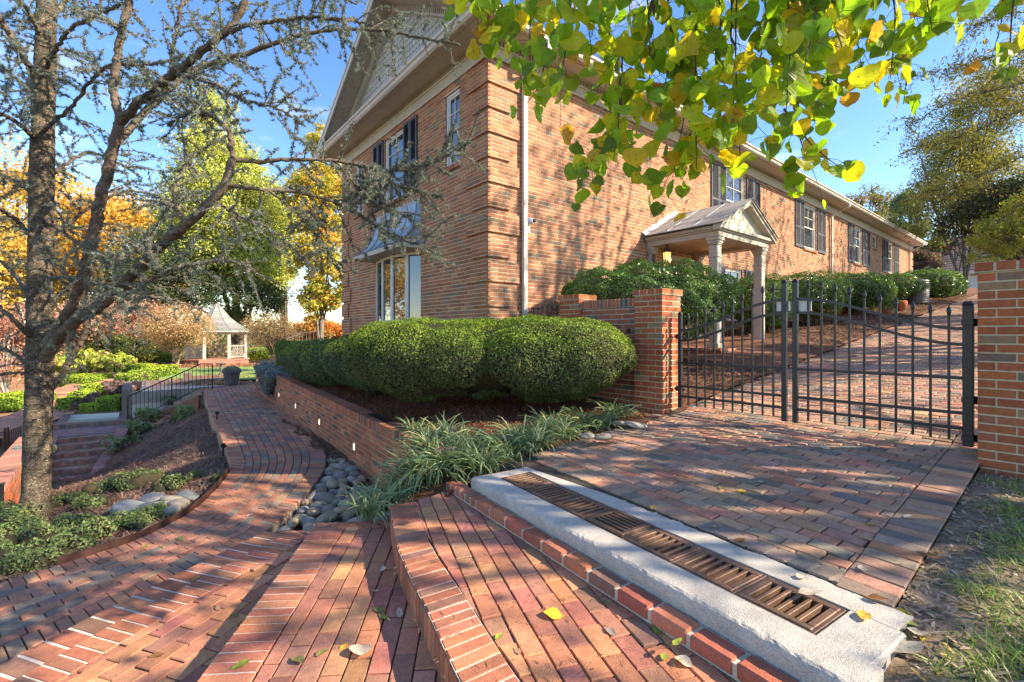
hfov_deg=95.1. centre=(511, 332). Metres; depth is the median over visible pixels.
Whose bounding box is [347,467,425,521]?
liriope clump
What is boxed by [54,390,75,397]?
garden step flight
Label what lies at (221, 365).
bird bath
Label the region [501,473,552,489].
drain grate
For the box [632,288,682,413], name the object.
brick pillar
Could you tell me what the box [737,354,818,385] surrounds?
porch walk
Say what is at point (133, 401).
basin
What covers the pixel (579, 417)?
liriope clump
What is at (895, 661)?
fallen leaf
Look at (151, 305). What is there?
japanese maple
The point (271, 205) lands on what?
tree
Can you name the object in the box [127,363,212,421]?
handrail
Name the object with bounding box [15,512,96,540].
shrub
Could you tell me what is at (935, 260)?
purple shrub
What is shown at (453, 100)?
window
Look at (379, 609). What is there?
fallen leaf
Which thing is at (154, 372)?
box hedge
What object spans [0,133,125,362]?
maple tree
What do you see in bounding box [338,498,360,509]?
river stone
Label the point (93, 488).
shrub
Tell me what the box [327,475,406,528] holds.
liriope clump
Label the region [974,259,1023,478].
brick pillar
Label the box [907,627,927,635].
fallen leaf
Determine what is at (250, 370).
lawn
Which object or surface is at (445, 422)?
liriope clump
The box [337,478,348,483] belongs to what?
river stone
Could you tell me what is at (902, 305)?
flower pot
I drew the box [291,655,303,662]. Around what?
fallen leaf
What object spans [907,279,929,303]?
ribbed barrel
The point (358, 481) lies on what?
river stone
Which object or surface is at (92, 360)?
hydrangea
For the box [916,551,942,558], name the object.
fallen leaf
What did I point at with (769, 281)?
holly bush
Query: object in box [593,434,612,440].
edging rock
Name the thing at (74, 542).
shrub
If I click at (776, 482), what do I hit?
twig litter
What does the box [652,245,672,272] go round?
wall lantern
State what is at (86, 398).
purple shrub
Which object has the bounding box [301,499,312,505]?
river stone
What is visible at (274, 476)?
path
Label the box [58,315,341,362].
distant woods
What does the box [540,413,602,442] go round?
liriope clump
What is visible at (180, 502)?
garden stone
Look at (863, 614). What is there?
fallen leaf
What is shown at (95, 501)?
shrub
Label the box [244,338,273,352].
iron railing
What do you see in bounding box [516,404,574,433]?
liriope clump
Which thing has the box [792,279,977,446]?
gate leaf
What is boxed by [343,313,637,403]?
clipped hedge
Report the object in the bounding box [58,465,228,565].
metal edging
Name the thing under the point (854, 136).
sky
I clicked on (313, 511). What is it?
river stone
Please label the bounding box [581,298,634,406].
brick wall
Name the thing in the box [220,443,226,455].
path light
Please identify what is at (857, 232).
window
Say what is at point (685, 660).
fallen leaf
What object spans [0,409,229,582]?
pine straw
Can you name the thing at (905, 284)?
holly bush
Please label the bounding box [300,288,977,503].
mulch bed
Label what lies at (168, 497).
garden stone
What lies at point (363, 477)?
river stone
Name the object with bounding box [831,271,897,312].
holly bush
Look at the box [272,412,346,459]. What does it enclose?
leaf litter
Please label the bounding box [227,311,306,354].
cherry tree
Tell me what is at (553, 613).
fallen leaf
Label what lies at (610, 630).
fallen leaf
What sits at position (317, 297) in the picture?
maple tree
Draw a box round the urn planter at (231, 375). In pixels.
[222,366,241,385]
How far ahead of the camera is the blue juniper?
12.11 m
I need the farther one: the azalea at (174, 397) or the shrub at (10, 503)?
the azalea at (174, 397)
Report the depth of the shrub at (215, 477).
5.83 m
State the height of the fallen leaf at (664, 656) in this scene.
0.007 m
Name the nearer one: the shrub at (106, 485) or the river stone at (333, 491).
the river stone at (333, 491)
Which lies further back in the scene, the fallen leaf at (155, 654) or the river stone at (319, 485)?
the river stone at (319, 485)
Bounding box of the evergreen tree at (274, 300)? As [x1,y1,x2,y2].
[91,217,301,351]
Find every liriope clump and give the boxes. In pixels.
[326,480,390,511]
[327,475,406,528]
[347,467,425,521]
[356,461,431,501]
[367,437,455,485]
[375,432,474,499]
[382,416,442,439]
[390,422,471,461]
[401,429,500,482]
[411,412,472,441]
[425,418,500,454]
[446,434,522,479]
[452,426,528,459]
[469,425,551,465]
[482,413,552,449]
[494,411,575,458]
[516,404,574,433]
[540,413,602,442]
[557,406,610,430]
[578,410,624,431]
[588,397,644,422]
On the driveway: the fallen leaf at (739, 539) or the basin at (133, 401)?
the fallen leaf at (739, 539)
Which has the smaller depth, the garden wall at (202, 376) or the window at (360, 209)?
the window at (360, 209)
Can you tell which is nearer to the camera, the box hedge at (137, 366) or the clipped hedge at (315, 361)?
the clipped hedge at (315, 361)
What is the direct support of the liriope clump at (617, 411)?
on the mulch bed at (814, 350)
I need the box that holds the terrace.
[0,418,143,441]
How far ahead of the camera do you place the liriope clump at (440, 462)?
4.22 m
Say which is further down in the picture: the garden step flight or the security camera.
the garden step flight
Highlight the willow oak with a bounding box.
[891,28,1023,299]
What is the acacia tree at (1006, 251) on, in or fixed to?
on the ground at (936, 638)
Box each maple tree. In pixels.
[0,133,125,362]
[0,204,26,312]
[25,176,203,315]
[277,119,342,340]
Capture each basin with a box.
[54,411,126,429]
[122,378,223,418]
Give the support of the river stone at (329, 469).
on the ground at (936, 638)
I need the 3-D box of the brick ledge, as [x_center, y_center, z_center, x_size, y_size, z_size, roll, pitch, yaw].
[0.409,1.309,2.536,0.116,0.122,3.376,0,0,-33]
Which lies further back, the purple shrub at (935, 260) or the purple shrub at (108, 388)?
the purple shrub at (935, 260)
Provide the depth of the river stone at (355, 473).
5.94 m
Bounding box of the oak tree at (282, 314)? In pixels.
[244,176,297,339]
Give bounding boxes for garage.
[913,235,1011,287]
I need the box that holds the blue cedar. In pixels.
[0,0,490,517]
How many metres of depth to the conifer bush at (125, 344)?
27.41 m
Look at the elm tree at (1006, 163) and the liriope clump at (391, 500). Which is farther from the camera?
the elm tree at (1006, 163)
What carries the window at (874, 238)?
in the brick house
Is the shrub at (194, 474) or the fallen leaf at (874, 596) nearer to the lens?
the fallen leaf at (874, 596)
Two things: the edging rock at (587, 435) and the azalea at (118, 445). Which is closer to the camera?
the edging rock at (587, 435)
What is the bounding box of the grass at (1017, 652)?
[907,475,1023,681]
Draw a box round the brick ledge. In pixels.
[446,481,797,681]
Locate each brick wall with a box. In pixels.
[0,437,21,504]
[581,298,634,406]
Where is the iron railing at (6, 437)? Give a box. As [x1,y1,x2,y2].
[0,426,21,452]
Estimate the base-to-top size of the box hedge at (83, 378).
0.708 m
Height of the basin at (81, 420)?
0.420 m
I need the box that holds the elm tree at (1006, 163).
[874,3,1023,241]
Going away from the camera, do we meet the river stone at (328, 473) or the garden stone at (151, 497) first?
the garden stone at (151, 497)
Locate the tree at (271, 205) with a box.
[136,84,310,354]
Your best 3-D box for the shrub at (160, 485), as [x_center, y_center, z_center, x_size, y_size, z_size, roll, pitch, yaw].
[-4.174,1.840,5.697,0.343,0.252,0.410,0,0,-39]
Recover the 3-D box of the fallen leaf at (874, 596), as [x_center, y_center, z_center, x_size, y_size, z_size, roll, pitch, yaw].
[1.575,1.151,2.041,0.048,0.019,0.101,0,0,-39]
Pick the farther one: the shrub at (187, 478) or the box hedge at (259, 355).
the box hedge at (259, 355)
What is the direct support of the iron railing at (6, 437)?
on the terrace
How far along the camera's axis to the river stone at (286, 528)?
4.31 m
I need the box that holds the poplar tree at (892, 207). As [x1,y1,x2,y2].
[874,184,952,261]
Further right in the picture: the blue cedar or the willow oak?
the willow oak
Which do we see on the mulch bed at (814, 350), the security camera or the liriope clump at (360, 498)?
the liriope clump at (360, 498)
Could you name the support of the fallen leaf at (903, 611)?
on the ground at (936, 638)
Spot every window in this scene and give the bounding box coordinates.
[353,160,362,218]
[353,198,424,324]
[382,129,404,207]
[442,88,460,173]
[724,268,740,324]
[727,170,743,202]
[803,205,817,253]
[853,228,862,266]
[873,236,877,250]
[888,243,891,273]
[968,276,977,287]
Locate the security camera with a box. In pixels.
[528,218,535,223]
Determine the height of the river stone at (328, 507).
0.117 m
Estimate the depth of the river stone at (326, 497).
5.11 m
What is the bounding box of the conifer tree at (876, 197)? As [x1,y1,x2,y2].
[843,179,899,217]
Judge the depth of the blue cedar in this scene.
4.61 m
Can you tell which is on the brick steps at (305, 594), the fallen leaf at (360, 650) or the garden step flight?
the fallen leaf at (360, 650)
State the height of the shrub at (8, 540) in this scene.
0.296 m
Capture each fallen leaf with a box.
[148,652,163,657]
[228,658,251,669]
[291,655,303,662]
[316,648,327,655]
[349,644,370,657]
[374,607,383,611]
[396,607,402,618]
[495,630,503,638]
[514,647,520,654]
[543,607,562,618]
[603,624,615,634]
[651,624,661,633]
[660,651,667,659]
[671,653,691,666]
[672,638,681,644]
[735,537,744,541]
[792,587,822,594]
[796,573,806,578]
[812,445,832,448]
[856,607,870,619]
[858,565,866,570]
[859,593,887,599]
[890,657,909,665]
[893,638,928,653]
[896,608,914,614]
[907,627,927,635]
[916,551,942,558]
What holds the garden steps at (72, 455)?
on the ground at (936, 638)
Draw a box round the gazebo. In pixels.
[182,304,249,365]
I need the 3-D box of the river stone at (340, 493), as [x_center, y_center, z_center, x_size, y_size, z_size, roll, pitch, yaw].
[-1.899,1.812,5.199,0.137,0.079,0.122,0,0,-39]
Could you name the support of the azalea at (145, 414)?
on the terrace
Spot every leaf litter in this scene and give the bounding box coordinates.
[55,360,261,435]
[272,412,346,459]
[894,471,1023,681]
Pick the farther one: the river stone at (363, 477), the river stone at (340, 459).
the river stone at (340, 459)
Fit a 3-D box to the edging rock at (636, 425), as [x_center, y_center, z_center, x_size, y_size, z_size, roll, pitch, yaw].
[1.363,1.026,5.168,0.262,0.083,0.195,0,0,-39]
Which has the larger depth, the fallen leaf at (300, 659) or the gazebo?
the gazebo
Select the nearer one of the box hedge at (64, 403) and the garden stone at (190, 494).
the garden stone at (190, 494)
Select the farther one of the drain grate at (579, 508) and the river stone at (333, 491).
the river stone at (333, 491)
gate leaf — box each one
[674,280,789,421]
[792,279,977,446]
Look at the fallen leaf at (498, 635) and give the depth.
2.03 m
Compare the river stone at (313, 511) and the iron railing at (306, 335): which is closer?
the river stone at (313, 511)
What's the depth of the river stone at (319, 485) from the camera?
5.49 m
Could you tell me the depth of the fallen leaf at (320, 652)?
2.15 m
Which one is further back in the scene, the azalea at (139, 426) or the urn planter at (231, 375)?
the urn planter at (231, 375)
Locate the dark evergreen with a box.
[925,169,1023,255]
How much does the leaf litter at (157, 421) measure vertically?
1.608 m
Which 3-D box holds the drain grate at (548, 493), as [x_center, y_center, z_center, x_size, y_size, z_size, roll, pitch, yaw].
[0.291,1.196,3.447,0.303,0.049,0.329,0,0,-33]
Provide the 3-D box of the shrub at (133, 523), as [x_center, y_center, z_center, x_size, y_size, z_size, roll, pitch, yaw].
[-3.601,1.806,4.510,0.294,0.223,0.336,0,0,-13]
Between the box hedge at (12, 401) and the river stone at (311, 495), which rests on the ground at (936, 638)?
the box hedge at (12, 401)
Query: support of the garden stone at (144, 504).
on the ground at (936, 638)
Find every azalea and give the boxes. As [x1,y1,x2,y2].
[97,431,144,453]
[123,419,157,434]
[133,406,161,421]
[161,394,177,405]
[169,404,195,423]
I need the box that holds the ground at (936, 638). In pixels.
[0,300,1023,681]
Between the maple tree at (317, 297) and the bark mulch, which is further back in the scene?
the maple tree at (317, 297)
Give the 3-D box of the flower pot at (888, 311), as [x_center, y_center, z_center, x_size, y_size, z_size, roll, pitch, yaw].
[11.156,-0.699,13.915,0.329,0.443,0.327,0,0,-39]
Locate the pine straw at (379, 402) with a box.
[293,377,658,474]
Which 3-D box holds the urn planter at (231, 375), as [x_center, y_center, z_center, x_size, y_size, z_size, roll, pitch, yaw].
[-10.146,1.548,16.961,0.638,0.703,0.646,0,0,-39]
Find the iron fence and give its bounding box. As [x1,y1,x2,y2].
[528,306,559,316]
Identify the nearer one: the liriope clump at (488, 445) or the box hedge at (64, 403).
the liriope clump at (488, 445)
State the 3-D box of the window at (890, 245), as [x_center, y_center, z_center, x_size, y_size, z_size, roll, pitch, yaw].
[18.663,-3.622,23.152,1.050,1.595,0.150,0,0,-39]
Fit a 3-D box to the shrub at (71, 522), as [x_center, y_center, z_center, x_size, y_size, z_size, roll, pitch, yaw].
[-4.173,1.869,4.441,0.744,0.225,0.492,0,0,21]
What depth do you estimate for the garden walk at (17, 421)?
15.15 m
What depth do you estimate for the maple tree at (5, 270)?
25.40 m
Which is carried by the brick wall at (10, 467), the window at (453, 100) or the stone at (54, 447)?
the stone at (54, 447)
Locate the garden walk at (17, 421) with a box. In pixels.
[0,363,157,433]
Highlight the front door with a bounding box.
[662,255,686,338]
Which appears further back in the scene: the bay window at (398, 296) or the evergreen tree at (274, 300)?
the evergreen tree at (274, 300)
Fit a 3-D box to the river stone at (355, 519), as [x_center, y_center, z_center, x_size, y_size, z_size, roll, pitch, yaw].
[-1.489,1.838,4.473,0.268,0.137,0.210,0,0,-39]
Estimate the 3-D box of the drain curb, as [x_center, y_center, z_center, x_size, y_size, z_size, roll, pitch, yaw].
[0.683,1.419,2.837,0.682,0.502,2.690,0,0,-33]
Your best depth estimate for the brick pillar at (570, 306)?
6.97 m
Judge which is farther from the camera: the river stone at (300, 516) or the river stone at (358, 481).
the river stone at (358, 481)
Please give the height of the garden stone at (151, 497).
0.162 m
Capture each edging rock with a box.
[580,432,594,439]
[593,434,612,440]
[613,421,627,425]
[626,421,647,428]
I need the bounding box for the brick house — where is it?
[314,0,927,353]
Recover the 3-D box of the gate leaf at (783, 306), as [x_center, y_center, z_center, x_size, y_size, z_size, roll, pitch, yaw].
[2.454,0.190,5.377,0.088,1.480,1.320,0,0,-39]
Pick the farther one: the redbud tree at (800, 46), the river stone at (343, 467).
the river stone at (343, 467)
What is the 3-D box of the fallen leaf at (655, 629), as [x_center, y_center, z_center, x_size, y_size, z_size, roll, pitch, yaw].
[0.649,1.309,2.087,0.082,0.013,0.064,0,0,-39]
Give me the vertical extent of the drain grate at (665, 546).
0.049 m
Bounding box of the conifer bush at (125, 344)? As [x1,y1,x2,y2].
[79,332,164,361]
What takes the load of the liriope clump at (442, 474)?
on the mulch bed at (814, 350)
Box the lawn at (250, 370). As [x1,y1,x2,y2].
[159,367,255,379]
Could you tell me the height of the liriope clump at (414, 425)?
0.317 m
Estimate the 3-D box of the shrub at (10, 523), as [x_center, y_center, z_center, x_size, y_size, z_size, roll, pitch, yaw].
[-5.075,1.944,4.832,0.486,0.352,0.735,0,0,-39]
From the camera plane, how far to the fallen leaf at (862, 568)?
2.27 m
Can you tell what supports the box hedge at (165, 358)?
on the ground at (936, 638)
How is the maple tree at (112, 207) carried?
on the ground at (936, 638)
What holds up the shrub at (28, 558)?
on the ground at (936, 638)
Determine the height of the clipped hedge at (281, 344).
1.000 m
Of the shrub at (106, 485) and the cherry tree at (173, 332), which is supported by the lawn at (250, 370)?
the cherry tree at (173, 332)
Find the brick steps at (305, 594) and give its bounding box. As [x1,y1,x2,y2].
[0,492,733,681]
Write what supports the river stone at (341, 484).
on the ground at (936, 638)
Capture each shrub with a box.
[0,499,17,518]
[0,502,48,536]
[0,533,42,549]
[0,537,48,573]
[0,542,70,577]
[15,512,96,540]
[37,531,96,552]
[51,512,94,534]
[52,489,88,509]
[69,391,100,408]
[70,491,108,512]
[74,510,130,540]
[81,470,133,494]
[99,467,149,491]
[101,379,136,394]
[110,468,164,491]
[120,506,157,530]
[140,501,171,519]
[151,473,186,492]
[163,472,190,482]
[189,470,204,479]
[207,473,222,481]
[288,315,342,340]
[912,247,961,269]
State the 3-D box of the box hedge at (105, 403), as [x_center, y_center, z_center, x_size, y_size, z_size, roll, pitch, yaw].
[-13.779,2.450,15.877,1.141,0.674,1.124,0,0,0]
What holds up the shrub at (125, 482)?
on the ground at (936, 638)
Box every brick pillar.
[558,294,596,320]
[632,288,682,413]
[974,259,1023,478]
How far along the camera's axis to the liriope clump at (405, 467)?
4.28 m
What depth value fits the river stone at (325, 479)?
5.71 m
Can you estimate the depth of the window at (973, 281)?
29.34 m
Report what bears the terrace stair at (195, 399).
on the ground at (936, 638)
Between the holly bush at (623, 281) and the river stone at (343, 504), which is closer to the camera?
the river stone at (343, 504)
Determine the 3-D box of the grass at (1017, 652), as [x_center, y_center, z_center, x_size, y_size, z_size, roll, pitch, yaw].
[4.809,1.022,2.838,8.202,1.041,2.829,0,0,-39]
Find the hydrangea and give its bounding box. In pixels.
[55,348,137,374]
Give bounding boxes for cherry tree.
[132,300,223,365]
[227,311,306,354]
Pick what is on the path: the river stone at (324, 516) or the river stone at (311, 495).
the river stone at (311, 495)
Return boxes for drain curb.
[471,467,913,681]
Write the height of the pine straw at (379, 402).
0.552 m
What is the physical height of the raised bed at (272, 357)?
0.680 m
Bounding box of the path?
[0,385,325,664]
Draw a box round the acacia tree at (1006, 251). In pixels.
[961,188,1023,264]
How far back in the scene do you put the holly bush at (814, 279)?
12.19 m
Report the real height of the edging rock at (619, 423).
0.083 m
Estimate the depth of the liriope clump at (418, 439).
4.54 m
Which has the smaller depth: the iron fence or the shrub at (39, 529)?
the shrub at (39, 529)
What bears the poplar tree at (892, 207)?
on the ground at (936, 638)
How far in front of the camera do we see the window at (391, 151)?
10.51 m
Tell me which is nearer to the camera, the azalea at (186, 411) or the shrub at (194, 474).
the shrub at (194, 474)
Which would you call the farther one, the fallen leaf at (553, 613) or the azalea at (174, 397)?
the azalea at (174, 397)
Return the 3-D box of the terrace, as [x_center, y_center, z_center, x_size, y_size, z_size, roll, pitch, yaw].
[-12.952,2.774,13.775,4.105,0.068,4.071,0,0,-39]
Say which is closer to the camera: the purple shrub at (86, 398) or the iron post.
the iron post
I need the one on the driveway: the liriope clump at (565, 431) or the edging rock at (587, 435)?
the edging rock at (587, 435)
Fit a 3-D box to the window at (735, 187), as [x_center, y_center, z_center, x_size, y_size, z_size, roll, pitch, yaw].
[6.144,-3.610,13.020,1.100,1.620,0.070,0,0,-39]
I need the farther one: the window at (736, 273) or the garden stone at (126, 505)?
the window at (736, 273)
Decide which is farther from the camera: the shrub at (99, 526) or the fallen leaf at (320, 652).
the shrub at (99, 526)
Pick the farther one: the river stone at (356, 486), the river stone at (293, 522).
the river stone at (356, 486)
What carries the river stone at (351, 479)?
on the ground at (936, 638)
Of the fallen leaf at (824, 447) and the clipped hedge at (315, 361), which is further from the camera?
the clipped hedge at (315, 361)
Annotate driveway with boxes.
[495,293,979,608]
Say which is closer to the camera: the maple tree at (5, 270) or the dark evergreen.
the dark evergreen
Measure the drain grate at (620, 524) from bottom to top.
0.052 m
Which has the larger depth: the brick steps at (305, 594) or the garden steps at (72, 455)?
the garden steps at (72, 455)
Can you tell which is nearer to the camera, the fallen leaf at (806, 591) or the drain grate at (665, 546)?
the fallen leaf at (806, 591)
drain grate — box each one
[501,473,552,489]
[524,483,581,502]
[551,495,612,519]
[584,509,655,538]
[623,528,705,563]
[673,549,767,593]
[734,576,846,634]
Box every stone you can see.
[11,445,56,452]
[110,499,144,516]
[137,502,164,511]
[139,492,165,502]
[159,495,182,500]
[159,505,180,517]
[167,498,189,508]
[177,490,199,501]
[277,525,292,530]
[286,517,298,528]
[293,514,307,525]
[296,505,310,513]
[300,516,315,526]
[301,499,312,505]
[302,521,324,530]
[306,490,319,501]
[306,507,320,516]
[310,487,326,493]
[310,501,327,507]
[313,491,336,506]
[314,483,325,488]
[315,510,337,522]
[319,476,334,483]
[321,503,335,513]
[324,467,333,475]
[324,472,334,475]
[326,458,335,463]
[326,478,338,489]
[328,489,337,494]
[332,463,343,468]
[332,497,344,505]
[333,471,347,479]
[333,507,347,515]
[335,492,346,497]
[336,457,346,461]
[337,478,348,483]
[337,487,347,494]
[338,464,352,470]
[338,482,349,489]
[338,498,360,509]
[342,509,356,521]
[345,465,359,472]
[346,517,369,521]
[347,476,356,483]
[348,471,360,476]
[349,485,361,493]
[352,479,363,485]
[356,475,365,482]
[378,514,389,519]
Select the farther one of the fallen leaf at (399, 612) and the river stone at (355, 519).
the river stone at (355, 519)
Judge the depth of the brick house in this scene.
9.43 m
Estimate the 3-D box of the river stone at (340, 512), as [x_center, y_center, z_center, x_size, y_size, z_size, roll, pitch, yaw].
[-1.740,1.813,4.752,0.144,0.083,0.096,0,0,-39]
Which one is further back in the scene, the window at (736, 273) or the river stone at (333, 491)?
the window at (736, 273)
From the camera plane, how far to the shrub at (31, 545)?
3.89 m
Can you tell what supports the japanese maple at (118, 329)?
on the ground at (936, 638)
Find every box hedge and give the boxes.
[0,390,56,411]
[54,382,113,409]
[58,372,112,387]
[78,394,121,412]
[113,364,179,384]
[115,363,153,371]
[135,351,172,363]
[247,347,273,360]
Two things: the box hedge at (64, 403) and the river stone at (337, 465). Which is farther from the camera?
the box hedge at (64, 403)
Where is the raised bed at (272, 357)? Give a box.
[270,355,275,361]
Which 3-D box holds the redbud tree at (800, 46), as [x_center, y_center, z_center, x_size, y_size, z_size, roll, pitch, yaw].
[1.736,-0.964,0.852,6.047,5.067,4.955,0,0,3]
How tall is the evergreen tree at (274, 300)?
10.646 m
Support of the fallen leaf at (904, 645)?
on the ground at (936, 638)
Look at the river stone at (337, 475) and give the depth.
5.88 m
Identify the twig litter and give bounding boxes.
[320,500,721,681]
[565,421,971,560]
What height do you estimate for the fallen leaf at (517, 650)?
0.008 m
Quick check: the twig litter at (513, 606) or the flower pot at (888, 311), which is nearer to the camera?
the twig litter at (513, 606)
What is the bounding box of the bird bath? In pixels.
[216,363,225,374]
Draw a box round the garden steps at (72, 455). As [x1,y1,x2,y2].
[51,427,129,482]
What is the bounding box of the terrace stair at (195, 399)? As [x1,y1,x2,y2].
[160,390,203,415]
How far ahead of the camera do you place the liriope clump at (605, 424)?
5.23 m
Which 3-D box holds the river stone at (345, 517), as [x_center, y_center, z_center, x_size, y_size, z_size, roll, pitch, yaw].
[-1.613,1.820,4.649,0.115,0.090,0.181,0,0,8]
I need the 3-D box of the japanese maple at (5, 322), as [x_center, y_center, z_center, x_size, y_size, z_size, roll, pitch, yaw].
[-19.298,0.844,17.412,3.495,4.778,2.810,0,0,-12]
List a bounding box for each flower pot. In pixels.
[881,302,894,315]
[893,300,907,310]
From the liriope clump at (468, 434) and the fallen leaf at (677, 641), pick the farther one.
the liriope clump at (468, 434)
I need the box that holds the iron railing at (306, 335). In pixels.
[286,331,317,340]
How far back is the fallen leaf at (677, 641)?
1.90 m
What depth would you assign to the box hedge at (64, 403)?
16.84 m
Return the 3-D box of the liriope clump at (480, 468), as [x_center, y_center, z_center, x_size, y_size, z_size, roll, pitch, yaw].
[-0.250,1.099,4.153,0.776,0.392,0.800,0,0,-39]
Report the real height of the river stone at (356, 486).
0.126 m
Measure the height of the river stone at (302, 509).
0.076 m
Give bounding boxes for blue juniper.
[253,358,296,398]
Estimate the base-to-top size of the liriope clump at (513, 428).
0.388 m
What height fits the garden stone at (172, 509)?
0.144 m
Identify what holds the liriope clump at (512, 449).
on the mulch bed at (814, 350)
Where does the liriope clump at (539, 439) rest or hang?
on the mulch bed at (814, 350)
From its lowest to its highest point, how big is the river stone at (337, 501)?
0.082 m
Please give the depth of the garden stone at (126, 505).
4.89 m
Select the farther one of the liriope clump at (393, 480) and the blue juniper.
the blue juniper
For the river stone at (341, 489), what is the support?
on the ground at (936, 638)
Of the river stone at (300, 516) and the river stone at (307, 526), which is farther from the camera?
the river stone at (300, 516)
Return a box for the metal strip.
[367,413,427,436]
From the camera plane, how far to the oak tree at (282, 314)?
41.78 m
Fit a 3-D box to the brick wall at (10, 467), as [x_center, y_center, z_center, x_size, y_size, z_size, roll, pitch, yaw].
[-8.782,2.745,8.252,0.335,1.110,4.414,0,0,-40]
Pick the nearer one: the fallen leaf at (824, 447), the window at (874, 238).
the fallen leaf at (824, 447)
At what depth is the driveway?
3.76 m
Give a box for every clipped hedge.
[274,339,311,368]
[278,332,403,396]
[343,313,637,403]
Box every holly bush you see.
[561,257,744,338]
[734,272,792,331]
[780,270,853,324]
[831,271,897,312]
[874,272,931,302]
[904,267,970,296]
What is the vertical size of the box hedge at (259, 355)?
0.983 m
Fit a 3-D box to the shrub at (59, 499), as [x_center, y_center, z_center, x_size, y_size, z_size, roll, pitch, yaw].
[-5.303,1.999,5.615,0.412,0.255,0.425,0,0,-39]
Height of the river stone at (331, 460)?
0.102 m
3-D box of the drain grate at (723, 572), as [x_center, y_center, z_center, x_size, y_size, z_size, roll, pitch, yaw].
[1.022,1.196,2.324,0.303,0.049,0.329,0,0,-33]
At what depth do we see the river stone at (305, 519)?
4.50 m
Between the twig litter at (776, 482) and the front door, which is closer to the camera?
the twig litter at (776, 482)
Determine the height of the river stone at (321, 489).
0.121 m
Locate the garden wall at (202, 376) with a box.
[183,373,223,378]
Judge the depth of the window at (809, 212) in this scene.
16.61 m
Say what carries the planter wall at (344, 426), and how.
on the ground at (936, 638)
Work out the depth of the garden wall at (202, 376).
18.69 m
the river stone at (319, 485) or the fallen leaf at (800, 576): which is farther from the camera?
the river stone at (319, 485)
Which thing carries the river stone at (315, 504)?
on the ground at (936, 638)
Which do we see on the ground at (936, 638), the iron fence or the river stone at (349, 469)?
the river stone at (349, 469)
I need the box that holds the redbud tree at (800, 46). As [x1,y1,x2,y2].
[442,0,1023,221]
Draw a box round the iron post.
[0,482,4,503]
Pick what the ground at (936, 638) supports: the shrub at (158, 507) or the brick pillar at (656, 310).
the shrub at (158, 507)
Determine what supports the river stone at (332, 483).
on the ground at (936, 638)
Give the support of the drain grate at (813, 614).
in the drain curb
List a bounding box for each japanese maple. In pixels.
[0,296,58,392]
[24,300,148,353]
[89,299,172,349]
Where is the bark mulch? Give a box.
[683,294,966,400]
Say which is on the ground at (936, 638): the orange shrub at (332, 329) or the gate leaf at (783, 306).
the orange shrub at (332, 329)
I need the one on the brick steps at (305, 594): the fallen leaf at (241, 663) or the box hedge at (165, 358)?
the fallen leaf at (241, 663)
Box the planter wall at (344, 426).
[256,374,454,501]
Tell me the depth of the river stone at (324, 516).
4.52 m
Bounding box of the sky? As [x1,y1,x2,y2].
[0,0,1023,326]
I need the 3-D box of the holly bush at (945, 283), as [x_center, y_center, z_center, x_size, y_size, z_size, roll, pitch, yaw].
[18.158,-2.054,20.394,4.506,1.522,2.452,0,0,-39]

